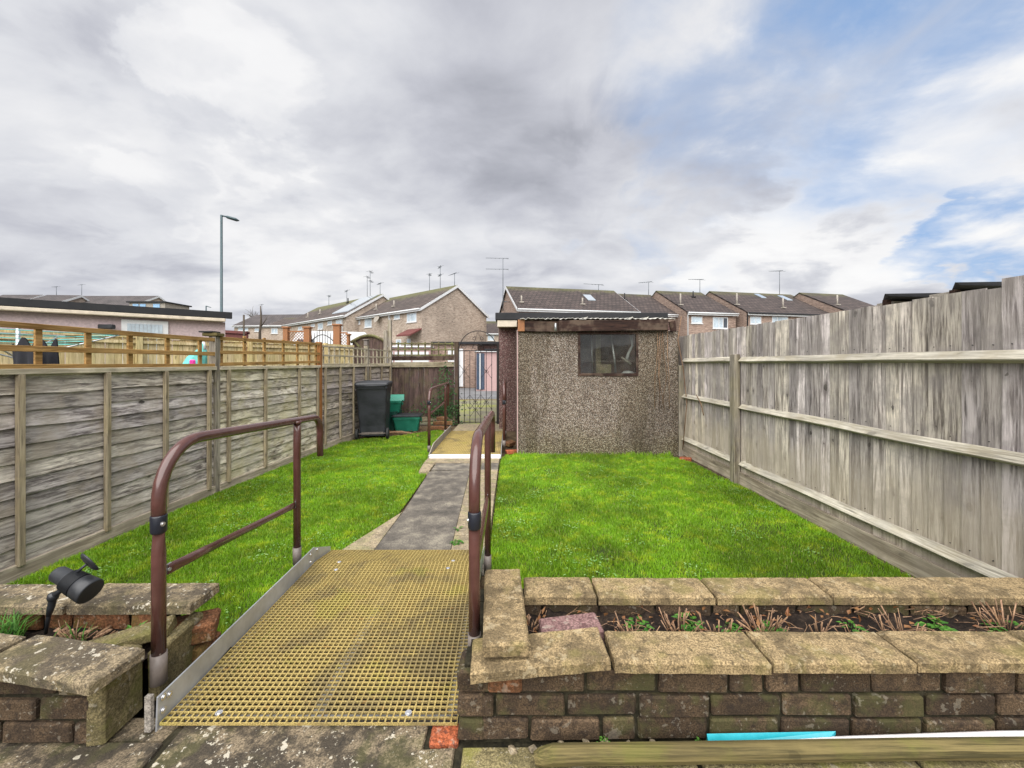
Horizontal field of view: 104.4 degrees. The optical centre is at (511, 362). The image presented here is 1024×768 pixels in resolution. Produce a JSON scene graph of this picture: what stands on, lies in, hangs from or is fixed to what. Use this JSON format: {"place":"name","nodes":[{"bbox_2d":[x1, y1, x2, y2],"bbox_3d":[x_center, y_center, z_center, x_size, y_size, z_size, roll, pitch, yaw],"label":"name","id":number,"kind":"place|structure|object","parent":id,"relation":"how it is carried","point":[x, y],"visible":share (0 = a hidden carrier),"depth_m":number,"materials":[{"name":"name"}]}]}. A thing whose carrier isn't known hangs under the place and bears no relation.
{"place":"outdoors","nodes":[
{"label":"outdoors","id":0,"kind":"place"},
{"bbox_2d":[126,301,191,308],"bbox_3d":[-36.774,-3.897,41.500,3.871,4.594,3.400,0,0,0],"label":"flat roof extension","id":1,"kind":"object","parent":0,"point":[162,304],"visible":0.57,"depth_m":40.00,"materials":[{"name":"fabric"}]},
{"bbox_2d":[183,342,206,363],"bbox_3d":[-3.640,-0.077,4.577,0.316,0.335,0.227,0,0,29],"label":"peg bag","id":2,"kind":"object","parent":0,"point":[191,359],"visible":0.59,"depth_m":4.53,"materials":[{"name":"teal fabric"}]},
{"bbox_2d":[0,718,454,767],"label":"patio","id":3,"kind":"structure","parent":0,"point":[130,743],"depth_m":1.22,"materials":[{"name":"concrete"}]},
{"bbox_2d":[86,644,141,746],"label":"stone slab","id":4,"kind":"structure","parent":3,"relation":"on","point":[114,706],"depth_m":1.26,"materials":[{"name":"stone"}]},
{"bbox_2d":[429,723,458,748],"bbox_3d":[-0.213,1.208,1.268,0.091,0.056,0.073,0,0,0],"label":"brick","id":5,"kind":"object","parent":3,"relation":"on","point":[442,737],"visible":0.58,"depth_m":1.25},
{"bbox_2d":[225,330,249,365],"bbox_3d":[-12.556,0.010,18.050,1.074,2.981,0.300,0,0,0],"label":"wooden fence","id":6,"kind":"object","parent":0,"point":[234,334],"visible":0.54,"depth_m":18.00,"materials":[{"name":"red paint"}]},
{"bbox_2d":[375,470,468,549],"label":"path","id":7,"kind":"structure","parent":0,"point":[427,519],"depth_m":3.50,"materials":[{"name":"concrete"}]},
{"bbox_2d":[342,424,502,549],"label":"path","id":8,"kind":"structure","parent":0,"point":[372,539],"depth_m":3.58,"materials":[{"name":"concrete"}]},
{"bbox_2d":[420,400,496,424],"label":"lane verge","id":9,"kind":"structure","parent":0,"point":[469,417],"depth_m":11.87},
{"bbox_2d":[0,329,353,365],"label":"wooden fence","id":10,"kind":"object","parent":9,"relation":"on","point":[141,343],"visible":0.27,"depth_m":7.51,"materials":[{"name":"wood"}]},
{"bbox_2d":[220,215,238,311],"bbox_3d":[-9.623,-1.768,13.500,0.660,6.536,0.240,0,0,0],"label":"street lamp","id":11,"kind":"object","parent":9,"relation":"on","point":[221,257],"visible":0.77,"depth_m":13.47,"materials":[{"name":"metal"}]},
{"bbox_2d":[258,306,266,343],"bbox_3d":[-8.043,-0.219,12.803,0.322,3.238,0.095,0,0,0],"label":"bare tree","id":12,"kind":"object","parent":9,"relation":"on","point":[260,329],"visible":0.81,"depth_m":12.78,"materials":[{"name":"brown plant"}]},
{"bbox_2d":[281,324,351,344],"bbox_3d":[-6.002,0.104,12.200,2.067,2.591,0.200,0,0,0],"label":"garden screen","id":13,"kind":"object","parent":9,"relation":"on","point":[306,332],"visible":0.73,"depth_m":12.13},
{"bbox_2d":[350,334,387,362],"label":"garden gate","id":14,"kind":"structure","parent":13,"relation":"attached to","point":[375,341],"depth_m":12.49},
{"bbox_2d":[495,313,669,430],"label":"garage","id":15,"kind":"structure","parent":9,"relation":"on","point":[507,324],"depth_m":8.27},
{"bbox_2d":[877,293,937,305],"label":"flat roof building","id":16,"kind":"structure","parent":9,"relation":"on","point":[888,299],"depth_m":14.89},
{"bbox_2d":[929,282,1001,296],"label":"flat roof building","id":17,"kind":"structure","parent":9,"relation":"on","point":[961,286],"depth_m":12.85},
{"bbox_2d":[4,429,913,671],"bbox_3d":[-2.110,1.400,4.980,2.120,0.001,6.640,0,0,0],"label":"lawn","id":18,"kind":"structure","parent":0,"point":[241,613],"depth_m":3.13,"materials":[{"name":"plant"}]},
{"bbox_2d":[354,380,392,439],"bbox_3d":[-2.595,0.865,7.473,0.594,1.069,0.794,0,0,-10],"label":"wheelie bin","id":19,"kind":"object","parent":18,"relation":"on","point":[373,399],"visible":1,"depth_m":7.23,"materials":[{"name":"plastic"}]},
{"bbox_2d":[431,463,498,470],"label":"path","id":20,"kind":"structure","parent":0,"point":[452,466],"depth_m":5.17,"materials":[{"name":"concrete"}]},
{"bbox_2d":[433,342,498,386],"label":"garage","id":21,"kind":"structure","parent":0,"point":[470,369],"depth_m":23.50,"materials":[{"name":"pink brick"}]},
{"bbox_2d":[448,349,462,386],"bbox_3d":[-3.341,0.283,23.470,0.899,2.234,0.040,0,0,0],"label":"garage door","id":22,"kind":"structure","parent":21,"relation":"in","point":[449,352],"depth_m":23.45,"materials":[{"name":"white plastic"}]},
{"bbox_2d":[459,388,496,398],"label":"lane","id":23,"kind":"structure","parent":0,"point":[469,391],"depth_m":18.70,"materials":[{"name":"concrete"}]},
{"bbox_2d":[291,331,365,345],"bbox_3d":[-8.061,-0.128,17.000,3.600,2.345,1.720,0,0,-20],"label":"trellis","id":24,"kind":"object","parent":23,"relation":"on","point":[354,335],"visible":0.02,"depth_m":16.29,"materials":[{"name":"white paint"}]},
{"bbox_2d":[476,349,496,390],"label":"garage","id":25,"kind":"structure","parent":0,"point":[494,370],"depth_m":21.00,"materials":[{"name":"paint"}]},
{"bbox_2d":[476,353,483,388],"bbox_3d":[-1.668,0.446,20.973,0.423,1.908,0.045,0,0,0],"label":"garage door","id":26,"kind":"structure","parent":25,"relation":"in","point":[477,354],"depth_m":20.95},
{"bbox_2d":[85,450,908,629],"bbox_3d":[-0.306,1.378,3.971,5.965,0.044,4.641,0,0,0],"label":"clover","id":27,"kind":"object","parent":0,"point":[500,530],"visible":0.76,"depth_m":3.34,"materials":[{"name":"green plant"}]},
{"bbox_2d":[0,0,1023,330],"label":"sky","id":28,"kind":"structure","parent":0,"point":[866,151],"materials":[{"name":"white"}]},
{"bbox_2d":[145,729,921,767],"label":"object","id":29,"kind":"object","parent":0,"point":[168,740],"depth_m":1.24,"materials":[{"name":"concrete"}]},
{"bbox_2d":[310,425,915,588],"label":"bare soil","id":30,"kind":"structure","parent":0,"point":[511,435],"depth_m":5.67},
{"bbox_2d":[0,583,218,743],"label":"raised planter","id":31,"kind":"object","parent":30,"relation":"on","point":[49,685],"visible":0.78,"depth_m":1.25,"materials":[{"name":"brick"}]},
{"bbox_2d":[3,623,150,661],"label":"soil","id":32,"kind":"structure","parent":31,"relation":"in","point":[51,632],"depth_m":1.50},
{"bbox_2d":[0,609,40,635],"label":"grass tuft","id":33,"kind":"object","parent":32,"relation":"on","point":[15,628],"visible":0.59,"depth_m":1.47,"materials":[{"name":"green plant"}]},
{"bbox_2d":[44,553,103,634],"bbox_3d":[-1.606,0.841,1.438,0.202,0.297,0.091,0,0,0],"label":"solar spotlight","id":34,"kind":"object","parent":32,"relation":"on","point":[79,586],"visible":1,"depth_m":1.43,"materials":[{"name":"black plastic"}]},
{"bbox_2d":[54,621,96,640],"bbox_3d":[-1.586,0.987,1.442,0.191,0.067,0.138,0,0,-24],"label":"grass tuft","id":35,"kind":"object","parent":32,"relation":"on","point":[82,635],"visible":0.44,"depth_m":1.45,"materials":[{"name":"green plant"}]},
{"bbox_2d":[57,620,97,640],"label":"cut stems","id":36,"kind":"object","parent":32,"relation":"on","point":[68,634],"visible":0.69,"depth_m":1.45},
{"bbox_2d":[54,625,117,639],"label":"bark chips","id":37,"kind":"object","parent":32,"relation":"on","point":[104,631],"visible":0.2,"depth_m":1.48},
{"bbox_2d":[90,615,177,645],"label":"stone slab","id":38,"kind":"structure","parent":32,"relation":"on","point":[139,634],"depth_m":1.42,"materials":[{"name":"stone"}]},
{"bbox_2d":[0,320,391,584],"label":"wooden fence","id":39,"kind":"object","parent":30,"relation":"on","point":[86,446],"visible":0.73,"depth_m":3.33,"materials":[{"name":"wood"}]},
{"bbox_2d":[199,647,232,710],"bbox_3d":[-1.250,1.290,1.580,0.180,0.220,0.160,0,0,0],"label":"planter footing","id":40,"kind":"object","parent":30,"relation":"on","point":[212,671],"visible":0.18,"depth_m":1.57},
{"bbox_2d":[148,612,202,699],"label":"stone slab","id":41,"kind":"structure","parent":40,"relation":"on","point":[180,647],"depth_m":1.47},
{"bbox_2d":[192,631,220,662],"bbox_3d":[-1.274,1.145,1.601,0.157,0.084,0.113,0,0,7],"label":"brick","id":42,"kind":"object","parent":40,"relation":"on","point":[199,650],"visible":0.2,"depth_m":1.55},
{"bbox_2d":[172,608,220,645],"bbox_3d":[-1.262,1.056,1.575,0.158,0.084,0.119,0,0,-25],"label":"brick","id":43,"kind":"object","parent":42,"relation":"on","point":[204,629],"visible":0.58,"depth_m":1.55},
{"bbox_2d":[234,571,481,672],"bbox_3d":[-0.720,1.396,1.970,1.040,0.028,1.320,0,0,0],"label":"ramp base","id":44,"kind":"object","parent":30,"relation":"on","point":[377,626],"visible":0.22,"depth_m":2.08,"materials":[{"name":"soil"}]},
{"bbox_2d":[206,667,455,710],"bbox_3d":[-0.645,1.308,1.466,0.910,0.144,0.308,0,0,0],"label":"ramp base","id":45,"kind":"object","parent":44,"relation":"on","point":[345,690],"depth_m":1.50,"materials":[{"name":"plastic"}]},
{"bbox_2d":[144,546,483,731],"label":"ramp","id":46,"kind":"structure","parent":45,"relation":"on","point":[188,693],"depth_m":1.64,"materials":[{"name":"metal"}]},
{"bbox_2d":[149,414,323,687],"bbox_3d":[-1.245,0.724,2.023,0.060,0.912,1.400,0,0,-4],"label":"handrail","id":47,"kind":"object","parent":46,"relation":"attached to","point":[161,569],"visible":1,"depth_m":1.40,"materials":[{"name":"metal"}]},
{"bbox_2d":[467,411,494,645],"bbox_3d":[-0.144,0.798,2.111,0.060,1.065,1.480,0,0,0],"label":"handrail","id":48,"kind":"object","parent":46,"relation":"attached to","point":[479,526],"visible":0.98,"depth_m":1.40,"materials":[{"name":"metal"}]},
{"bbox_2d":[383,330,386,362],"bbox_3d":[-2.865,0.330,8.985,0.070,2.140,0.070,0,0,0],"label":"post","id":49,"kind":"object","parent":30,"relation":"on","point":[385,341],"visible":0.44,"depth_m":8.95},
{"bbox_2d":[389,409,401,430],"bbox_3d":[-2.600,1.210,8.420,0.448,0.400,0.403,0,0,5],"label":"recycling box","id":50,"kind":"object","parent":30,"relation":"on","point":[391,426],"visible":0.27,"depth_m":8.24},
{"bbox_2d":[390,400,402,411],"bbox_3d":[-2.580,0.920,8.450,0.512,0.240,0.424,0,0,-10],"label":"recycling box","id":51,"kind":"object","parent":50,"relation":"on","point":[395,406],"visible":0.49,"depth_m":8.29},
{"bbox_2d":[390,394,403,400],"bbox_3d":[-2.574,0.764,8.643,0.440,0.146,0.066,0,0,-10],"label":"box lid","id":52,"kind":"object","parent":51,"relation":"on","point":[397,397],"visible":0.52,"depth_m":8.65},
{"bbox_2d":[392,413,422,431],"bbox_3d":[-2.190,1.238,8.320,0.596,0.345,0.440,0,0,-8],"label":"recycling box","id":53,"kind":"object","parent":30,"relation":"on","point":[405,422],"visible":0.9,"depth_m":8.14,"materials":[{"name":"green plastic"}]},
{"bbox_2d":[392,342,458,425],"bbox_3d":[-2.033,0.482,9.106,1.619,1.941,0.107,0,0,0],"label":"wooden fence","id":54,"kind":"object","parent":30,"relation":"on","point":[425,372],"visible":0.69,"depth_m":9.12,"materials":[{"name":"wood"}]},
{"bbox_2d":[398,353,465,425],"bbox_3d":[-1.949,0.605,8.989,1.821,1.639,0.211,0,0,0],"label":"climbing plant","id":55,"kind":"object","parent":54,"relation":"attached to","point":[437,411],"visible":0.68,"depth_m":9.02,"materials":[{"name":"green plant"}]},
{"bbox_2d":[497,343,498,423],"bbox_3d":[-0.312,0.500,9.000,0.045,1.900,0.060,0,0,0],"label":"gate post","id":56,"kind":"object","parent":30,"relation":"on","point":[497,383],"visible":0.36,"depth_m":8.97,"materials":[{"name":"black metal"}]},
{"bbox_2d":[458,330,496,423],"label":"garden gate","id":57,"kind":"structure","parent":56,"relation":"attached to","point":[475,401],"depth_m":8.99,"materials":[{"name":"black metal"}]},
{"bbox_2d":[516,317,677,455],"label":"shed","id":58,"kind":"structure","parent":30,"relation":"on","point":[568,401],"depth_m":6.07,"materials":[{"name":"brown concrete"}]},
{"bbox_2d":[596,335,600,363],"bbox_3d":[1.459,-0.100,6.710,0.086,0.800,0.020,0,0,0],"label":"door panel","id":59,"kind":"structure","parent":58,"relation":"in","point":[598,349],"depth_m":6.70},
{"bbox_2d":[596,364,610,372],"bbox_3d":[1.504,0.094,6.505,0.241,0.147,0.010,0,0,0],"label":"paper","id":60,"kind":"object","parent":58,"relation":"in","point":[603,368],"visible":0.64,"depth_m":6.50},
{"bbox_2d":[578,332,637,375],"bbox_3d":[1.471,-0.134,6.089,0.922,0.676,0.062,0,0,0],"label":"window","id":61,"kind":"structure","parent":58,"relation":"in","point":[579,333],"depth_m":6.06,"materials":[{"name":"black glass"}]},
{"bbox_2d":[457,577,1023,741],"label":"raised planter","id":62,"kind":"object","parent":30,"relation":"on","point":[576,685],"visible":0.91,"depth_m":1.24,"materials":[{"name":"brick"}]},
{"bbox_2d":[483,569,530,657],"bbox_3d":[-0.029,0.885,1.447,0.149,0.042,0.453,0,0,-3],"label":"coping stone","id":63,"kind":"object","parent":62,"relation":"on","point":[505,630],"visible":1,"depth_m":1.35,"materials":[{"name":"stone"}]},
{"bbox_2d":[526,607,1023,645],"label":"soil","id":64,"kind":"structure","parent":62,"relation":"in","point":[797,618],"depth_m":1.53,"materials":[{"name":"soil"}]},
{"bbox_2d":[527,610,546,632],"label":"cut stems","id":65,"kind":"object","parent":64,"relation":"on","point":[528,617],"visible":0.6,"depth_m":1.50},
{"bbox_2d":[539,612,603,641],"bbox_3d":[0.209,0.958,1.410,0.218,0.073,0.108,0,0,-5],"label":"brick","id":66,"kind":"object","parent":64,"relation":"on","point":[571,622],"visible":0.46,"depth_m":1.42,"materials":[{"name":"brick"}]},
{"bbox_2d":[614,611,659,630],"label":"cut stems","id":67,"kind":"object","parent":64,"relation":"on","point":[621,628],"visible":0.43,"depth_m":1.44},
{"bbox_2d":[624,615,654,630],"bbox_3d":[0.468,0.976,1.477,0.106,0.025,0.105,0,0,0],"label":"weed","id":68,"kind":"object","parent":64,"relation":"on","point":[640,623],"visible":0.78,"depth_m":1.48,"materials":[{"name":"green plant"}]},
{"bbox_2d":[659,607,703,631],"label":"cut stems","id":69,"kind":"object","parent":64,"relation":"on","point":[678,621],"visible":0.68,"depth_m":1.46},
{"bbox_2d":[671,612,703,631],"bbox_3d":[0.663,0.975,1.495,0.114,0.029,0.124,0,0,0],"label":"weed","id":70,"kind":"object","parent":64,"relation":"on","point":[690,628],"visible":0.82,"depth_m":1.48,"materials":[{"name":"green plant"}]},
{"bbox_2d":[695,612,742,631],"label":"cut stems","id":71,"kind":"object","parent":64,"relation":"on","point":[730,625],"visible":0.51,"depth_m":1.45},
{"bbox_2d":[716,621,742,631],"bbox_3d":[0.810,0.977,1.461,0.094,0.018,0.084,0,0,-44],"label":"weed","id":72,"kind":"object","parent":64,"relation":"on","point":[736,625],"visible":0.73,"depth_m":1.46,"materials":[{"name":"green plant"}]},
{"bbox_2d":[736,603,788,631],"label":"cut stems","id":73,"kind":"object","parent":64,"relation":"on","point":[761,626],"visible":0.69,"depth_m":1.46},
{"bbox_2d":[524,604,1023,633],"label":"twig litter","id":74,"kind":"object","parent":64,"relation":"on","point":[971,613],"visible":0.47,"depth_m":1.50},
{"bbox_2d":[526,605,1023,632],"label":"dead leaves","id":75,"kind":"object","parent":64,"relation":"on","point":[787,613],"visible":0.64,"depth_m":1.51,"materials":[{"name":"brown plant"}]},
{"bbox_2d":[809,614,835,631],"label":"cut stems","id":76,"kind":"object","parent":64,"relation":"on","point":[821,625],"visible":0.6,"depth_m":1.45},
{"bbox_2d":[836,620,868,631],"bbox_3d":[1.260,0.976,1.462,0.076,0.022,0.088,0,0,0],"label":"weed","id":77,"kind":"object","parent":64,"relation":"on","point":[854,630],"visible":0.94,"depth_m":1.46,"materials":[{"name":"green plant"}]},
{"bbox_2d":[873,605,934,630],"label":"cut stems","id":78,"kind":"object","parent":64,"relation":"on","point":[890,625],"visible":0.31,"depth_m":1.44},
{"bbox_2d":[914,614,957,630],"bbox_3d":[1.576,0.977,1.472,0.130,0.032,0.128,0,0,0],"label":"weed","id":79,"kind":"object","parent":64,"relation":"on","point":[939,626],"visible":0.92,"depth_m":1.48,"materials":[{"name":"green plant"}]},
{"bbox_2d":[971,598,1023,631],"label":"cut stems","id":80,"kind":"object","parent":64,"relation":"on","point":[993,611],"visible":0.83,"depth_m":1.48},
{"bbox_2d":[678,275,1023,577],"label":"wooden fence","id":81,"kind":"object","parent":30,"relation":"on","point":[893,434],"visible":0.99,"depth_m":2.80,"materials":[{"name":"wood"}]},
{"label":"ramp base","id":82,"kind":"structure","parent":30,"relation":"on","visible":0},
{"bbox_2d":[428,425,502,458],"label":"ramp","id":83,"kind":"structure","parent":82,"relation":"on","point":[448,443],"depth_m":6.22,"materials":[{"name":"metal"}]},
{"bbox_2d":[427,382,448,451],"bbox_3d":[-1.279,0.874,7.023,0.057,1.012,1.801,0,0,0],"label":"handrail","id":84,"kind":"object","parent":83,"relation":"attached to","point":[446,395],"visible":0.98,"depth_m":6.67,"materials":[{"name":"metal"}]},
{"bbox_2d":[502,379,506,446],"bbox_3d":[-0.128,0.839,6.998,0.057,1.082,1.651,0,0,0],"label":"handrail","id":85,"kind":"object","parent":83,"relation":"attached to","point":[504,398],"visible":1,"depth_m":6.19,"materials":[{"name":"metal"}]},
{"bbox_2d":[491,455,908,584],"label":"lawn","id":86,"kind":"structure","parent":0,"point":[744,552],"depth_m":3.06,"materials":[{"name":"plant"}]},
{"bbox_2d":[233,450,672,672],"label":"lawn edge grass","id":87,"kind":"structure","parent":86,"relation":"on","point":[598,454],"depth_m":5.93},
{"bbox_2d":[461,747,1023,767],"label":"patio","id":88,"kind":"structure","parent":0,"point":[523,757],"depth_m":1.17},
{"bbox_2d":[508,738,988,760],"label":"gravel","id":89,"kind":"structure","parent":88,"relation":"on","point":[512,749],"depth_m":1.21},
{"bbox_2d":[533,737,1023,767],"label":"timber post","id":90,"kind":"object","parent":88,"relation":"on","point":[575,754],"visible":1,"depth_m":1.16,"materials":[{"name":"wood"}]},
{"bbox_2d":[707,730,1023,740],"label":"plastic strip","id":91,"kind":"object","parent":88,"relation":"on","point":[810,735],"visible":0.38,"depth_m":1.22,"materials":[{"name":"plastic"}]},
{"label":"ground","id":92,"kind":"structure","parent":0,"visible":0},
{"bbox_2d":[0,295,44,298],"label":"house","id":93,"kind":"structure","parent":92,"relation":"on","point":[22,296],"depth_m":44.97,"materials":[{"name":"grey brick"}]},
{"bbox_2d":[0,328,120,357],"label":"rotary airer","id":94,"kind":"object","parent":92,"relation":"on","point":[18,334],"visible":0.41,"depth_m":4.80,"materials":[{"name":"metal"}]},
{"bbox_2d":[12,337,33,363],"bbox_3d":[-5.215,0.067,4.256,0.291,0.685,0.091,0,0,0],"label":"garment","id":95,"kind":"object","parent":94,"relation":"hanging from","point":[21,357],"visible":0.22,"depth_m":4.25,"materials":[{"name":"black fabric"}]},
{"bbox_2d":[42,339,59,363],"bbox_3d":[-5.233,0.078,4.456,0.272,0.693,0.092,0,0,0],"label":"garment","id":96,"kind":"object","parent":94,"relation":"hanging from","point":[50,357],"visible":0.21,"depth_m":4.45,"materials":[{"name":"black fabric"}]},
{"bbox_2d":[34,286,89,302],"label":"house","id":97,"kind":"structure","parent":92,"relation":"on","point":[73,298],"depth_m":45.42,"materials":[{"name":"grey brick"}]},
{"bbox_2d":[0,297,231,343],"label":"garage","id":98,"kind":"structure","parent":92,"relation":"on","point":[183,322],"depth_m":9.86,"materials":[{"name":"paint"}]},
{"bbox_2d":[81,284,164,305],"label":"house","id":99,"kind":"structure","parent":92,"relation":"on","point":[117,300],"depth_m":47.98,"materials":[{"name":"grey brick"}]},
{"bbox_2d":[231,304,303,365],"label":"house","id":100,"kind":"structure","parent":92,"relation":"on","point":[252,323],"depth_m":50.04,"materials":[{"name":"brown brick"}]},
{"bbox_2d":[266,318,295,340],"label":"house","id":101,"kind":"structure","parent":92,"relation":"on","point":[275,331],"depth_m":46.58,"materials":[{"name":"brown brick"}]},
{"bbox_2d":[281,270,388,340],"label":"house","id":102,"kind":"structure","parent":92,"relation":"on","point":[344,314],"depth_m":36.61,"materials":[{"name":"brown brick"}]},
{"bbox_2d":[355,265,488,345],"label":"house","id":103,"kind":"structure","parent":92,"relation":"on","point":[455,313],"depth_m":31.28,"materials":[{"name":"brown brick"}]},
{"bbox_2d":[364,318,371,327],"bbox_3d":[-12.248,-3.399,33.790,1.253,0.856,0.120,0,0,41],"label":"window","id":104,"kind":"structure","parent":103,"relation":"in","point":[368,321],"depth_m":33.75,"materials":[{"name":"glass"}]},
{"bbox_2d":[406,312,416,322],"bbox_3d":[-7.510,-3.367,29.698,1.314,0.736,0.120,0,0,41],"label":"window","id":105,"kind":"structure","parent":103,"relation":"in","point":[411,317],"depth_m":29.63,"materials":[{"name":"white plastic"}]},
{"bbox_2d":[486,321,497,341],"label":"house","id":106,"kind":"structure","parent":92,"relation":"on","point":[491,328],"depth_m":55.56,"materials":[{"name":"brown brick"}]},
{"bbox_2d":[495,258,640,341],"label":"house","id":107,"kind":"structure","parent":92,"relation":"on","point":[533,300],"depth_m":30.21,"materials":[{"name":"red brick"}]},
{"bbox_2d":[619,281,678,321],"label":"house","id":108,"kind":"structure","parent":92,"relation":"on","point":[648,303],"depth_m":32.15,"materials":[{"name":"red brick"}]},
{"bbox_2d":[651,279,738,336],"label":"house","id":109,"kind":"structure","parent":92,"relation":"on","point":[698,312],"depth_m":30.48,"materials":[{"name":"red brick"}]},
{"bbox_2d":[691,316,702,323],"bbox_3d":[13.907,-3.200,29.872,1.030,0.563,0.120,0,0,-12],"label":"window","id":110,"kind":"structure","parent":109,"relation":"in","point":[694,320],"depth_m":29.85,"materials":[{"name":"glass"}]},
{"bbox_2d":[712,317,727,328],"bbox_3d":[15.905,-3.027,30.300,1.422,0.919,0.120,0,0,-12],"label":"window","id":111,"kind":"structure","parent":109,"relation":"in","point":[718,322],"depth_m":30.30,"materials":[{"name":"white plastic"}]},
{"bbox_2d":[706,270,827,327],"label":"house","id":112,"kind":"structure","parent":92,"relation":"on","point":[754,308],"depth_m":31.53,"materials":[{"name":"red brick"}]},
{"bbox_2d":[750,316,760,324],"bbox_3d":[18.459,-3.196,30.062,1.069,0.615,0.120,0,0,-12],"label":"window","id":113,"kind":"structure","parent":112,"relation":"in","point":[753,320],"depth_m":30.04,"materials":[{"name":"glass"}]},
{"bbox_2d":[793,292,873,312],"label":"house","id":114,"kind":"structure","parent":92,"relation":"on","point":[830,303],"depth_m":32.78,"materials":[{"name":"red brick"}]},
{"label":"forecourt","id":115,"kind":"structure","parent":0,"visible":0},
{"bbox_2d":[387,346,433,362],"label":"garage","id":116,"kind":"structure","parent":115,"relation":"on","point":[409,347],"depth_m":22.46,"materials":[{"name":"paint"}]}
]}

